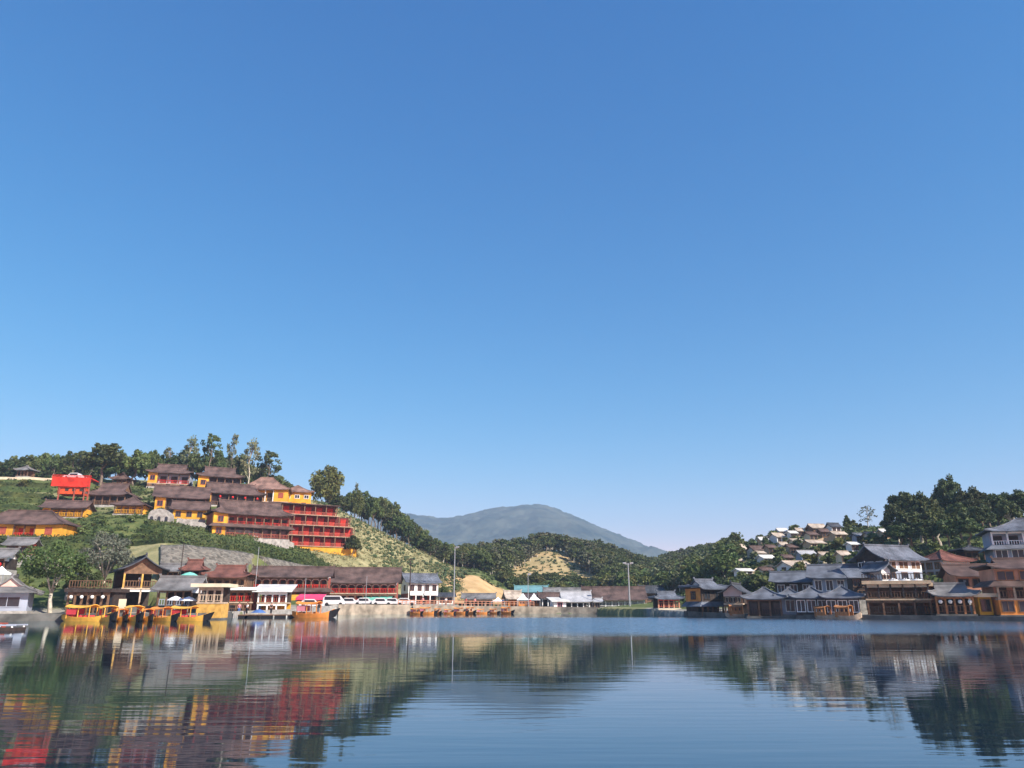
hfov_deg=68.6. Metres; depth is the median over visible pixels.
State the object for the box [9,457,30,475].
broadleaf tree
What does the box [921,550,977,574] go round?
house
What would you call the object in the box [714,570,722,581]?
forest tree
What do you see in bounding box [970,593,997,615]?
annex
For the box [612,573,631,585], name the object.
forest tree
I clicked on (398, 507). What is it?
broadleaf tree
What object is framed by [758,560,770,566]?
shrub
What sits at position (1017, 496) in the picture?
broadleaf tree
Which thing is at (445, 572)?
tea bushes
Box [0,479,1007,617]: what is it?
ground
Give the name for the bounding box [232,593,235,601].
door
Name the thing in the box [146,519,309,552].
tea hedge
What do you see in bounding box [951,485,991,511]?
broadleaf tree
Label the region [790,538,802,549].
shrub
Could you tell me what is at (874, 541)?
shrub
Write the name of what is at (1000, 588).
door
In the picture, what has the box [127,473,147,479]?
broadleaf tree
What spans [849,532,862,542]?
village house
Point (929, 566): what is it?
window
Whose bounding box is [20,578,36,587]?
shrub
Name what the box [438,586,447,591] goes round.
broadleaf tree
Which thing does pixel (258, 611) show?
umbrella
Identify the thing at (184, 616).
boat
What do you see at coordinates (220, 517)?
window
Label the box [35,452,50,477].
broadleaf tree
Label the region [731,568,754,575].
village house
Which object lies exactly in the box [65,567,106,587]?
understory tree
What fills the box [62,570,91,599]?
garden hut
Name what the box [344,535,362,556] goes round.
broadleaf tree
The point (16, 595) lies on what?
lakeside pavilion
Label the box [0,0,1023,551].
sky
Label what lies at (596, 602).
hut
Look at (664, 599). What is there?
lakeside pavilion
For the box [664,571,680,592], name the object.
forest tree
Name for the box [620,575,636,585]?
forest tree
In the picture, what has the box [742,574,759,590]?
shrub
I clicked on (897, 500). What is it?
broadleaf tree
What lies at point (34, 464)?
broadleaf tree
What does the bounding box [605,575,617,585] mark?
forest tree
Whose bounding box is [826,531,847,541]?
village house
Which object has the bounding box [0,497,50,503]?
tea hedge
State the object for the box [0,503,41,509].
tea hedge
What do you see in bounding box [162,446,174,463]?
slender tree
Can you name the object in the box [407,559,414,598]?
utility pole
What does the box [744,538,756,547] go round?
shrub
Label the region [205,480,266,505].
hotel wing
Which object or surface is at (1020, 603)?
window
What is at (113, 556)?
grey tree
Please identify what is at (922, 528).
broadleaf tree
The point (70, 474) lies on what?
parked car
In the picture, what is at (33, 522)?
lodge
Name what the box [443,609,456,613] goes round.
boat
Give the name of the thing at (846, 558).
shrub
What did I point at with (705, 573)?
forest tree
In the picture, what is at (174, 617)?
boat
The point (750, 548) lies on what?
village house
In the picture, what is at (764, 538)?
shrub
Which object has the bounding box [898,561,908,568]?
window
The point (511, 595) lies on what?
stall
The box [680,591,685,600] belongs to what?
shrub
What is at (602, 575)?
forest tree
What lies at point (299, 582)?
door
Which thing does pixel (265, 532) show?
door
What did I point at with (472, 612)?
boat
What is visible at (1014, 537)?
door
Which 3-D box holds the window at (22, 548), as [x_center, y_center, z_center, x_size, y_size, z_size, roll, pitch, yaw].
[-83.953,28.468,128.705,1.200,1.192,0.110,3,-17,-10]
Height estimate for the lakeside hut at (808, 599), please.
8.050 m
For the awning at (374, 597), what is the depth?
161.37 m
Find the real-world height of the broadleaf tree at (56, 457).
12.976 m
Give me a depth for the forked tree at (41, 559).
98.74 m
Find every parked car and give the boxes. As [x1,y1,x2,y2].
[63,473,82,476]
[299,599,324,607]
[344,598,361,603]
[356,598,373,604]
[372,598,392,604]
[386,598,403,604]
[398,598,415,604]
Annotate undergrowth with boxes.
[0,478,309,570]
[431,549,681,592]
[678,516,1023,603]
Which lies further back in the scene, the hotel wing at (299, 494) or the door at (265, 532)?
the hotel wing at (299, 494)
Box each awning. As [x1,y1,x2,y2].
[296,594,326,601]
[362,596,392,604]
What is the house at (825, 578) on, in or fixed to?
on the ground at (474, 583)
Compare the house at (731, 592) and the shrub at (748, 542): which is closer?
the house at (731, 592)
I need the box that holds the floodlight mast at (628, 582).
[623,562,632,605]
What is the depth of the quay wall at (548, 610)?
164.31 m
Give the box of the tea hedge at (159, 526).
[141,522,316,556]
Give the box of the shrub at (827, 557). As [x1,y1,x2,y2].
[819,551,835,562]
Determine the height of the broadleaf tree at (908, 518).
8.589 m
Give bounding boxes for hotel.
[269,501,356,556]
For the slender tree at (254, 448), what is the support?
on the ground at (474, 583)
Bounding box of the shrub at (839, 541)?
[826,537,844,548]
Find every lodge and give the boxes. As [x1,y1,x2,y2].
[0,509,81,535]
[37,498,96,517]
[83,482,142,506]
[110,496,153,514]
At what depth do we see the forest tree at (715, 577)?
177.38 m
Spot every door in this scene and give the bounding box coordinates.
[108,597,112,611]
[160,476,166,482]
[171,477,177,483]
[182,477,187,483]
[211,496,216,504]
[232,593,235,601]
[263,530,267,538]
[267,493,271,500]
[271,531,276,538]
[280,531,285,538]
[297,580,301,587]
[306,580,310,587]
[314,580,318,587]
[322,580,326,587]
[750,603,757,614]
[761,603,768,614]
[773,603,779,613]
[992,536,1002,544]
[999,587,1007,597]
[1008,535,1018,543]
[1015,587,1023,597]
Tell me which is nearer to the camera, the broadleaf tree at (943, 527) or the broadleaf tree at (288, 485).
the broadleaf tree at (943, 527)
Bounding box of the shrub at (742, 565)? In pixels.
[739,562,751,568]
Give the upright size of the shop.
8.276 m
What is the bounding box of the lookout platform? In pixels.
[51,474,98,499]
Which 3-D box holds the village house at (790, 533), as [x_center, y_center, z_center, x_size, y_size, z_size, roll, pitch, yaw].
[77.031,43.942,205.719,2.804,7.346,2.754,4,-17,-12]
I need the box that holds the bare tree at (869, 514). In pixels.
[857,506,877,527]
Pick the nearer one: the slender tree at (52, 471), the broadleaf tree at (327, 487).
the slender tree at (52, 471)
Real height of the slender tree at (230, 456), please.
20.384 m
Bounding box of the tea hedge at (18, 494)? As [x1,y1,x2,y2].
[0,491,56,497]
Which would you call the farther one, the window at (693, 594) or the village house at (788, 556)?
the village house at (788, 556)
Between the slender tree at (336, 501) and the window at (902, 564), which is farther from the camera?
the slender tree at (336, 501)
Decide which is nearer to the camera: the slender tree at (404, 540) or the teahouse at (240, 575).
the teahouse at (240, 575)
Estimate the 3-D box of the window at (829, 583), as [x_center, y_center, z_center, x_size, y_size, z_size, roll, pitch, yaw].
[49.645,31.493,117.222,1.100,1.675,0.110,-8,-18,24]
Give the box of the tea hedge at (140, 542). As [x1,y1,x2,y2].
[127,536,339,566]
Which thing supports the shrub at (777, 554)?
on the ground at (474, 583)
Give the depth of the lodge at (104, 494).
184.17 m
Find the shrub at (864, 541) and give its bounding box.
[859,540,867,545]
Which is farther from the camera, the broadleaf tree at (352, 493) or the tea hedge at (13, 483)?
the broadleaf tree at (352, 493)
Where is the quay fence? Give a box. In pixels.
[398,600,523,603]
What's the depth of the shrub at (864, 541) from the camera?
164.43 m
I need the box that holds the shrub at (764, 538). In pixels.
[762,536,772,543]
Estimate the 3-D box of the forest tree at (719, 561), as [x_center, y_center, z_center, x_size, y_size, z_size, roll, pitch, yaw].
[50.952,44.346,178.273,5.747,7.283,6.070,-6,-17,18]
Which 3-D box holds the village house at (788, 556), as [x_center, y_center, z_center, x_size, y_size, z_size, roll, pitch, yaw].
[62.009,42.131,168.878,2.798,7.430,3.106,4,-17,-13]
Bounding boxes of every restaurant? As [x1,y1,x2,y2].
[108,553,169,611]
[191,583,237,618]
[252,584,297,609]
[678,577,728,616]
[861,573,934,615]
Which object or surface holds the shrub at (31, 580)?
on the ground at (474, 583)
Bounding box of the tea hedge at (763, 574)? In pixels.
[738,570,776,579]
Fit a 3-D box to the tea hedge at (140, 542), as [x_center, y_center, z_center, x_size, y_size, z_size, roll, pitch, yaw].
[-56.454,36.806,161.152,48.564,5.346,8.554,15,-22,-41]
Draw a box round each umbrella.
[168,596,181,609]
[180,597,196,611]
[182,572,196,574]
[251,609,265,614]
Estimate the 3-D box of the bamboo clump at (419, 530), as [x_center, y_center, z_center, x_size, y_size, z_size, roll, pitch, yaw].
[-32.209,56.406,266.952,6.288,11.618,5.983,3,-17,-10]
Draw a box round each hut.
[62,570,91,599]
[435,592,456,604]
[546,597,569,606]
[588,597,603,607]
[739,586,787,617]
[772,586,796,613]
[788,585,826,618]
[817,584,865,614]
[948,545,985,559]
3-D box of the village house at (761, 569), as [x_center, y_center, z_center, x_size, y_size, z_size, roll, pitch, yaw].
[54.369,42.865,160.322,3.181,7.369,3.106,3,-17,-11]
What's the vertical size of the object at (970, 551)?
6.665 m
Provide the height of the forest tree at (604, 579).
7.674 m
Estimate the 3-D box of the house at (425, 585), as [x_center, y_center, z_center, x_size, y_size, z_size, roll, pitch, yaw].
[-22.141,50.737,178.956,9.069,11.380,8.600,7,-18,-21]
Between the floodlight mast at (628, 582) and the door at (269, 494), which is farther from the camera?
the door at (269, 494)
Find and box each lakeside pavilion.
[0,573,44,613]
[648,590,684,608]
[859,559,898,580]
[922,580,981,615]
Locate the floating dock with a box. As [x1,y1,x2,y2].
[238,614,292,617]
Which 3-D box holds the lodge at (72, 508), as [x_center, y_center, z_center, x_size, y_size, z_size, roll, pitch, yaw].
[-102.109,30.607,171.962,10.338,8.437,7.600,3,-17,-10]
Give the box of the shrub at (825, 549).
[821,546,829,551]
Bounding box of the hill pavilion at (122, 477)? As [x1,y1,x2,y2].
[108,472,136,485]
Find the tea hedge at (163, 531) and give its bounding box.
[134,527,325,560]
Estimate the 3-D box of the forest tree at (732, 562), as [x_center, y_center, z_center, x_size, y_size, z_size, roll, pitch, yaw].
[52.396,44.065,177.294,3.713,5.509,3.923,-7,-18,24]
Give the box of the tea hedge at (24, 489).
[0,486,51,491]
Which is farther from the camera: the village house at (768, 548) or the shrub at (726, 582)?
the village house at (768, 548)
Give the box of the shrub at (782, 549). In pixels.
[776,547,787,553]
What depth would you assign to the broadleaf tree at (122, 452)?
235.21 m
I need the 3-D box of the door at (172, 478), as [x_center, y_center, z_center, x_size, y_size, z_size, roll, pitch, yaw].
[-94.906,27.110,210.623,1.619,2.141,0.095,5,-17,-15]
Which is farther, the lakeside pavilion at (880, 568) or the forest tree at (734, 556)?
the forest tree at (734, 556)
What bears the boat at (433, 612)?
on the water
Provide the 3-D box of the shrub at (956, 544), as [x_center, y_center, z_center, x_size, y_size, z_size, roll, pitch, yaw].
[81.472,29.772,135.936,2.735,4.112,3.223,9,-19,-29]
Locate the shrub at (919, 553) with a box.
[911,548,923,555]
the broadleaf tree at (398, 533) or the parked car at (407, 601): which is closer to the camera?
the parked car at (407, 601)
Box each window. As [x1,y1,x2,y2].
[0,527,6,533]
[0,596,20,606]
[20,546,26,552]
[44,527,52,534]
[157,500,162,505]
[175,511,180,516]
[186,511,191,516]
[216,527,221,532]
[217,515,223,521]
[690,591,695,599]
[704,591,710,598]
[715,591,721,598]
[777,585,784,592]
[785,600,795,611]
[790,584,797,591]
[796,600,805,611]
[806,600,816,611]
[814,580,822,590]
[817,600,826,611]
[825,580,833,590]
[826,600,836,611]
[836,580,844,586]
[837,600,847,611]
[849,600,859,612]
[852,579,860,586]
[889,561,896,568]
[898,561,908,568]
[910,561,920,569]
[926,562,932,569]
[934,562,940,568]
[958,579,969,586]
[972,578,979,586]
[980,599,991,611]
[995,549,1008,556]
[996,570,1015,580]
[1001,601,1015,611]
[1011,549,1023,556]
[1018,570,1023,579]
[1018,601,1023,611]
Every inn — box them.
[251,564,334,601]
[330,566,402,604]
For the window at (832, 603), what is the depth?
101.16 m
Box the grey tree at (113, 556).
[72,531,136,587]
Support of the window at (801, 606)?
in the lakeside hut at (808, 599)
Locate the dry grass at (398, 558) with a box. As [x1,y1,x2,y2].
[306,500,468,600]
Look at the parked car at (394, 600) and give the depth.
159.59 m
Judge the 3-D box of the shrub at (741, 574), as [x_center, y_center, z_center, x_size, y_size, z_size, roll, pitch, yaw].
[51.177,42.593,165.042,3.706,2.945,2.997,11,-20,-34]
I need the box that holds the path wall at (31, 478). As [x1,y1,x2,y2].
[0,477,51,480]
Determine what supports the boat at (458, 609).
on the water
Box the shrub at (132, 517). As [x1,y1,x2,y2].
[128,514,136,521]
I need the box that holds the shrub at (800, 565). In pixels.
[789,560,805,570]
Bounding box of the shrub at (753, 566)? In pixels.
[751,562,762,568]
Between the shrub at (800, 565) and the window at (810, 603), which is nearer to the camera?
the window at (810, 603)
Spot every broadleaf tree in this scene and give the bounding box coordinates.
[5,455,18,464]
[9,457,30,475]
[11,455,42,474]
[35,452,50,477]
[38,453,61,477]
[80,443,125,485]
[83,466,110,478]
[103,466,129,475]
[110,449,127,475]
[113,466,140,474]
[117,449,151,485]
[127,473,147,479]
[148,450,162,468]
[163,455,182,464]
[183,453,204,471]
[193,457,215,471]
[214,451,225,466]
[230,453,253,482]
[242,465,254,483]
[277,475,290,484]
[284,483,293,487]
[309,464,344,502]
[332,496,347,507]
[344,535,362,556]
[345,490,363,516]
[346,494,351,512]
[359,500,366,518]
[364,497,384,527]
[374,496,387,528]
[375,499,387,530]
[377,497,389,531]
[385,504,400,537]
[385,515,406,537]
[388,530,401,540]
[394,513,409,540]
[401,523,415,543]
[414,530,430,550]
[420,536,434,553]
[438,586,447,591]
[451,550,466,566]
[473,549,491,569]
[881,503,905,544]
[881,523,915,544]
[883,491,915,538]
[891,511,922,547]
[900,491,930,542]
[908,519,937,543]
[918,499,943,541]
[919,507,950,545]
[931,518,961,546]
[932,473,964,508]
[944,502,974,539]
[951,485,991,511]
[952,518,984,544]
[968,503,995,526]
[981,493,1015,525]
[992,498,1023,520]
[1007,489,1023,509]
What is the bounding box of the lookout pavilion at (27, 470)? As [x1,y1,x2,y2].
[13,465,39,476]
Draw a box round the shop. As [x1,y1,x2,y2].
[228,587,260,610]
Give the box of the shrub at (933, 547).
[923,541,944,555]
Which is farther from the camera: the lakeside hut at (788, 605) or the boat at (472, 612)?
the boat at (472, 612)
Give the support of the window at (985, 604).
in the annex at (983, 604)
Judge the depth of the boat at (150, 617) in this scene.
86.95 m
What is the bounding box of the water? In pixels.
[0,614,1023,767]
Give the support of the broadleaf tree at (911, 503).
on the ground at (474, 583)
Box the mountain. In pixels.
[360,504,667,556]
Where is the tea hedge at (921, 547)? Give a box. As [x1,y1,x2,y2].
[910,544,928,551]
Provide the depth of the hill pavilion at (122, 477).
207.57 m
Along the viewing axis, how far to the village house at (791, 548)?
184.00 m
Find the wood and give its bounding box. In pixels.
[419,532,741,584]
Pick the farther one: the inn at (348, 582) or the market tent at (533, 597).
the market tent at (533, 597)
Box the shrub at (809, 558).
[800,553,817,563]
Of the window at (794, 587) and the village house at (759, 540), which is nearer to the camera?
the window at (794, 587)
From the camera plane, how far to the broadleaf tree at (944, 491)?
166.17 m
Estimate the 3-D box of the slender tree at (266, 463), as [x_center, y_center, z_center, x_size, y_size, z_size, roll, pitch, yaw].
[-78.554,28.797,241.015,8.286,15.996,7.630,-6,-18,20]
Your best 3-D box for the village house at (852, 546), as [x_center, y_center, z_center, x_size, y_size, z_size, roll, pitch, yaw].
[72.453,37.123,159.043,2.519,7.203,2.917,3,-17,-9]
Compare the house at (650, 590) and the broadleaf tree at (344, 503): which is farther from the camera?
the broadleaf tree at (344, 503)
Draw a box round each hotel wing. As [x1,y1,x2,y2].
[145,463,194,487]
[152,484,211,513]
[169,499,211,522]
[194,465,244,486]
[203,498,294,548]
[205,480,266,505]
[248,477,291,501]
[289,485,314,503]
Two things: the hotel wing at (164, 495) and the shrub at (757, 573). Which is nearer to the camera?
the shrub at (757, 573)
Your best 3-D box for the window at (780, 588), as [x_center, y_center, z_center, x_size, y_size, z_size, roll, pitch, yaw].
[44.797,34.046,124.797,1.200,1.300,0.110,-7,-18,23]
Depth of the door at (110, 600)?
96.54 m
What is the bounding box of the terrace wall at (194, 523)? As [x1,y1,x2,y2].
[176,518,293,547]
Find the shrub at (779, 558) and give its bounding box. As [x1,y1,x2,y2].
[773,556,786,565]
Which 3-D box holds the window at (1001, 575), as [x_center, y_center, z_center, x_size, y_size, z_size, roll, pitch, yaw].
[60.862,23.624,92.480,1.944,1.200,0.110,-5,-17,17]
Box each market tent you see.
[0,566,10,582]
[517,594,527,599]
[529,594,539,599]
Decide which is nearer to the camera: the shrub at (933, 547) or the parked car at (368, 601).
the shrub at (933, 547)
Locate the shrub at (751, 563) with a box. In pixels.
[745,560,756,566]
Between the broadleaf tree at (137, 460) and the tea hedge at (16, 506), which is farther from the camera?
the broadleaf tree at (137, 460)
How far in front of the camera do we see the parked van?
148.11 m
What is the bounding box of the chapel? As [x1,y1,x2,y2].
[148,509,173,521]
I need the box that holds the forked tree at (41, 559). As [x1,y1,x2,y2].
[17,539,91,612]
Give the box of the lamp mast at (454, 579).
[453,546,458,605]
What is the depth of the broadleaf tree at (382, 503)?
257.93 m
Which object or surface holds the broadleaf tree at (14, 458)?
on the ground at (474, 583)
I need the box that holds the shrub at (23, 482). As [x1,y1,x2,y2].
[17,479,28,485]
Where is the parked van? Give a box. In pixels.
[323,596,344,605]
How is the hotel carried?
on the ground at (474, 583)
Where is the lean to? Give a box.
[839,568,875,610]
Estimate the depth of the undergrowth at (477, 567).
279.88 m
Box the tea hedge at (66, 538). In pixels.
[0,533,117,542]
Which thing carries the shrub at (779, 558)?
on the ground at (474, 583)
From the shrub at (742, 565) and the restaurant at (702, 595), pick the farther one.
the shrub at (742, 565)
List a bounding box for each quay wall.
[0,612,231,620]
[233,605,337,617]
[338,604,409,614]
[413,605,596,613]
[684,611,1023,620]
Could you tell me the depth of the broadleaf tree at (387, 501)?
267.12 m
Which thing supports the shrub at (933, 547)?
on the ground at (474, 583)
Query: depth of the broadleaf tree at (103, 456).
206.64 m
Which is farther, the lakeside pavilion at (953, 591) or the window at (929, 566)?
the window at (929, 566)
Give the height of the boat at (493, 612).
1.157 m
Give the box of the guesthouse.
[969,556,1023,615]
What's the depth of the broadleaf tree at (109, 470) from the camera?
225.65 m
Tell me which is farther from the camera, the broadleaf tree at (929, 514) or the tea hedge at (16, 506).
the tea hedge at (16, 506)
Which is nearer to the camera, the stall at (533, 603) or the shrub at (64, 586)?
the shrub at (64, 586)
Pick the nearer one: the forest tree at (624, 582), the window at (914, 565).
the window at (914, 565)
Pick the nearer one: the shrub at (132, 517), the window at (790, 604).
the window at (790, 604)
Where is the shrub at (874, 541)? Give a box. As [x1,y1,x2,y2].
[869,537,885,543]
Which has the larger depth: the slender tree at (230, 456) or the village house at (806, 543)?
the slender tree at (230, 456)
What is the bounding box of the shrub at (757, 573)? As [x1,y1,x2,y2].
[752,570,761,576]
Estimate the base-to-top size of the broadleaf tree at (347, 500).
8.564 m
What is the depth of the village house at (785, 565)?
154.83 m
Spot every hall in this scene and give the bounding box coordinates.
[542,586,580,591]
[559,590,593,606]
[581,585,647,607]
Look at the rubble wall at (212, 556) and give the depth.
146.44 m
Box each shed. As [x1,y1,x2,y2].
[150,574,206,612]
[461,592,496,605]
[514,584,548,602]
[537,591,559,606]
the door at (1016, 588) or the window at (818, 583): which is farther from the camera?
the window at (818, 583)
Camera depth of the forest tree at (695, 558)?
213.96 m
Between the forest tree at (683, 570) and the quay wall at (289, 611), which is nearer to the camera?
the quay wall at (289, 611)
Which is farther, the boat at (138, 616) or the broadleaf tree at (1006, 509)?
the broadleaf tree at (1006, 509)
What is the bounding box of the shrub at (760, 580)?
[749,575,774,587]
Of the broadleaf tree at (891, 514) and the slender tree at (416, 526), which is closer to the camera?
the broadleaf tree at (891, 514)
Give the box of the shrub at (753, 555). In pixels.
[749,550,757,560]
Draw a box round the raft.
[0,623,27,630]
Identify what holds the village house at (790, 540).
on the ground at (474, 583)
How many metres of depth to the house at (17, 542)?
129.57 m
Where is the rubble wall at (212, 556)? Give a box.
[160,544,330,587]
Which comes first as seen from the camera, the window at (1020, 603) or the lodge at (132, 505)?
the window at (1020, 603)
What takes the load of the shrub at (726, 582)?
on the ground at (474, 583)
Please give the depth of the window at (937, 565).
117.41 m
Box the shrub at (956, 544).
[951,537,968,548]
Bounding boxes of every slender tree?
[0,459,16,476]
[40,459,65,477]
[58,451,84,475]
[67,451,86,474]
[80,462,103,478]
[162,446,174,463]
[176,448,195,470]
[180,435,199,470]
[200,433,223,470]
[225,433,238,467]
[240,437,260,482]
[250,462,270,480]
[255,450,281,479]
[331,493,343,507]
[338,495,350,510]
[358,491,369,520]
[363,494,370,520]
[380,502,394,535]
[383,501,401,535]
[397,519,415,542]
[406,519,418,546]
[424,537,435,555]
[479,559,492,568]
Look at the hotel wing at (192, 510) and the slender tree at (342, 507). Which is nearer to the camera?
the hotel wing at (192, 510)
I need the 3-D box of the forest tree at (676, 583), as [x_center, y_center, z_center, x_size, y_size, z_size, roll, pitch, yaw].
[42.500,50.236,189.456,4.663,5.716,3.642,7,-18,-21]
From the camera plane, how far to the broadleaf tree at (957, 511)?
152.26 m
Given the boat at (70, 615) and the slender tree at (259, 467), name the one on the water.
the boat at (70, 615)
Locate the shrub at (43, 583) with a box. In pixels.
[39,581,50,586]
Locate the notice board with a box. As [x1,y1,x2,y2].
[118,599,126,613]
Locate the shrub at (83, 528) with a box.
[77,525,87,533]
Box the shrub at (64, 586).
[61,584,71,589]
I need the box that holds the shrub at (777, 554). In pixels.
[774,551,782,560]
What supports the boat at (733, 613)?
on the water
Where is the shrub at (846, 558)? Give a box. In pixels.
[843,551,857,562]
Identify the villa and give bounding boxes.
[975,517,1023,562]
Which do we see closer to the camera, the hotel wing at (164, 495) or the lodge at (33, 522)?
the lodge at (33, 522)
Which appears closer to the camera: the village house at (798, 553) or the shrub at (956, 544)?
the shrub at (956, 544)
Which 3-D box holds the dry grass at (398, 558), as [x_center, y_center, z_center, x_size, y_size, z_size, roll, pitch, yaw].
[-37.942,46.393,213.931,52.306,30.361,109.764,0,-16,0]
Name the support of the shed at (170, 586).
on the ground at (474, 583)
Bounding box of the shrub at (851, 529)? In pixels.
[847,527,863,536]
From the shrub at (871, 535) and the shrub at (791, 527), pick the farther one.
the shrub at (791, 527)
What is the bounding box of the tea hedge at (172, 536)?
[129,532,332,565]
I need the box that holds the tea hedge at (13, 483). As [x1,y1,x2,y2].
[0,481,50,486]
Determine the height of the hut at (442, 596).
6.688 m
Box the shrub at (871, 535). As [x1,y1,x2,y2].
[864,532,883,543]
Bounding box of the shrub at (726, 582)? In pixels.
[722,579,732,584]
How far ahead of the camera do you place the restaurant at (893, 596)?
98.94 m
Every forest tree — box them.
[498,575,507,581]
[504,578,516,588]
[545,580,554,586]
[555,583,567,586]
[578,581,590,586]
[595,570,610,584]
[598,575,614,585]
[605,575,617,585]
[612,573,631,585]
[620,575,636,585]
[621,578,635,585]
[629,569,640,575]
[636,576,652,584]
[638,571,652,577]
[650,567,660,576]
[653,571,668,588]
[659,563,673,569]
[663,565,670,587]
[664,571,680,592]
[669,572,681,591]
[678,569,689,584]
[680,559,690,564]
[680,571,692,584]
[686,563,702,578]
[689,556,699,560]
[700,567,714,578]
[704,560,718,573]
[708,574,721,581]
[713,555,734,581]
[714,544,724,552]
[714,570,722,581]
[717,551,730,575]
[719,543,742,559]
[725,558,740,569]
[725,568,733,576]
[727,541,744,555]
[728,532,743,543]
[729,552,739,564]
[732,542,746,554]
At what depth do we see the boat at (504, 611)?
162.15 m
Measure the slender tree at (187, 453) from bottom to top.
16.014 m
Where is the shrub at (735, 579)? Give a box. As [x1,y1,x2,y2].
[731,576,742,585]
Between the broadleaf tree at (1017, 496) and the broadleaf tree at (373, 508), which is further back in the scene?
the broadleaf tree at (373, 508)
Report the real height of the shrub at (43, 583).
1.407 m
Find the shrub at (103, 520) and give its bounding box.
[99,518,106,522]
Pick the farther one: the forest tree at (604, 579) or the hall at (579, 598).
the forest tree at (604, 579)
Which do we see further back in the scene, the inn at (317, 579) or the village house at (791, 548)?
the village house at (791, 548)
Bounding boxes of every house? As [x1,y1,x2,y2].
[0,535,42,566]
[0,546,24,583]
[160,561,186,574]
[178,557,210,574]
[401,572,442,604]
[637,584,665,602]
[717,580,751,613]
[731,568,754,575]
[745,545,763,558]
[749,551,766,554]
[754,554,773,561]
[755,567,775,572]
[756,537,768,545]
[761,544,775,554]
[768,532,786,542]
[768,570,812,592]
[774,560,809,570]
[775,528,787,535]
[775,542,787,546]
[780,554,794,559]
[783,544,798,553]
[784,530,797,539]
[786,538,802,543]
[793,528,804,536]
[793,550,815,559]
[800,539,826,548]
[801,531,819,539]
[804,523,824,530]
[805,563,860,592]
[814,551,825,563]
[816,528,829,538]
[824,522,841,530]
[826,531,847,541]
[832,550,849,562]
[843,542,860,551]
[848,542,929,579]
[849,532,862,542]
[861,531,877,536]
[875,528,890,538]
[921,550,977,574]
[935,562,985,589]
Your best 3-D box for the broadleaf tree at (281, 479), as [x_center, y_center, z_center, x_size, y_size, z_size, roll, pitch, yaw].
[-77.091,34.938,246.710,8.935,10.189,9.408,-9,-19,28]
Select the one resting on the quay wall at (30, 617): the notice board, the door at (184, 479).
the notice board
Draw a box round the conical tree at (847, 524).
[841,515,852,529]
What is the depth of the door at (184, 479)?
211.39 m
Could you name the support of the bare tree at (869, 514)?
on the ground at (474, 583)
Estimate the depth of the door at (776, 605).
107.81 m
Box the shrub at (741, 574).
[736,571,749,577]
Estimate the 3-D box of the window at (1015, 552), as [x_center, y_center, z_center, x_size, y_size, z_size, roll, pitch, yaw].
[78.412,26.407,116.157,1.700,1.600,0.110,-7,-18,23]
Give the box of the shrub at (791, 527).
[788,524,799,530]
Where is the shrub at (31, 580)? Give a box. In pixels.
[25,576,34,582]
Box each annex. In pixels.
[921,583,945,614]
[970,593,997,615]
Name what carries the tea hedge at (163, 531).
on the ground at (474, 583)
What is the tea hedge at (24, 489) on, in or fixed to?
on the ground at (474, 583)
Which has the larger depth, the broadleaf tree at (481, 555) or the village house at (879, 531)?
the broadleaf tree at (481, 555)
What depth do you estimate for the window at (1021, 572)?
91.99 m
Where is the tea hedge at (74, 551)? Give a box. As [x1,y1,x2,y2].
[45,548,90,558]
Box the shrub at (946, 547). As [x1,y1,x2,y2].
[941,545,955,554]
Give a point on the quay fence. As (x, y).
(463, 603)
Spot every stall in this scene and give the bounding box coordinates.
[501,589,521,605]
[520,594,539,606]
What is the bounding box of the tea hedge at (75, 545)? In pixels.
[0,541,120,550]
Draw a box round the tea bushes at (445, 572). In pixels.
[315,500,468,581]
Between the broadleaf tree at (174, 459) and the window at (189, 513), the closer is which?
the window at (189, 513)
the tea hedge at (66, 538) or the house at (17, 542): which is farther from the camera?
the tea hedge at (66, 538)
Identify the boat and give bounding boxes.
[61,604,117,620]
[98,605,118,621]
[115,609,128,620]
[124,605,144,620]
[140,609,154,620]
[150,607,179,620]
[168,606,213,620]
[292,601,339,617]
[410,608,423,613]
[418,607,437,613]
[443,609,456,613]
[453,607,468,613]
[466,607,476,613]
[476,609,489,613]
[489,609,499,613]
[501,607,514,613]
[725,604,747,617]
[813,606,834,618]
[833,605,861,619]
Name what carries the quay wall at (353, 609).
on the ground at (474, 583)
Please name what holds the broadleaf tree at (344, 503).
on the ground at (474, 583)
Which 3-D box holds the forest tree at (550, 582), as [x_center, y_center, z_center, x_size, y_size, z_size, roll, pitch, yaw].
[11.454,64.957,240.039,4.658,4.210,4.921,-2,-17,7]
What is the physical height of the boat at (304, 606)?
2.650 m
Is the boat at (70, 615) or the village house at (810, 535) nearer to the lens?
the boat at (70, 615)
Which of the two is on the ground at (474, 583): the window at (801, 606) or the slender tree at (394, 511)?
the slender tree at (394, 511)
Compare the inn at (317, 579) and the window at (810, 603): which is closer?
the window at (810, 603)
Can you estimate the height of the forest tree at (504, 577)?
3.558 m
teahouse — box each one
[63,580,129,613]
[201,563,258,610]
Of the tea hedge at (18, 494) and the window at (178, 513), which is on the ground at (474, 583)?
the tea hedge at (18, 494)
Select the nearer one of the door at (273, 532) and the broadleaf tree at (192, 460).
the door at (273, 532)
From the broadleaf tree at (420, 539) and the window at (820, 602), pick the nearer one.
the window at (820, 602)
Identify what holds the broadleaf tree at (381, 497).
on the ground at (474, 583)

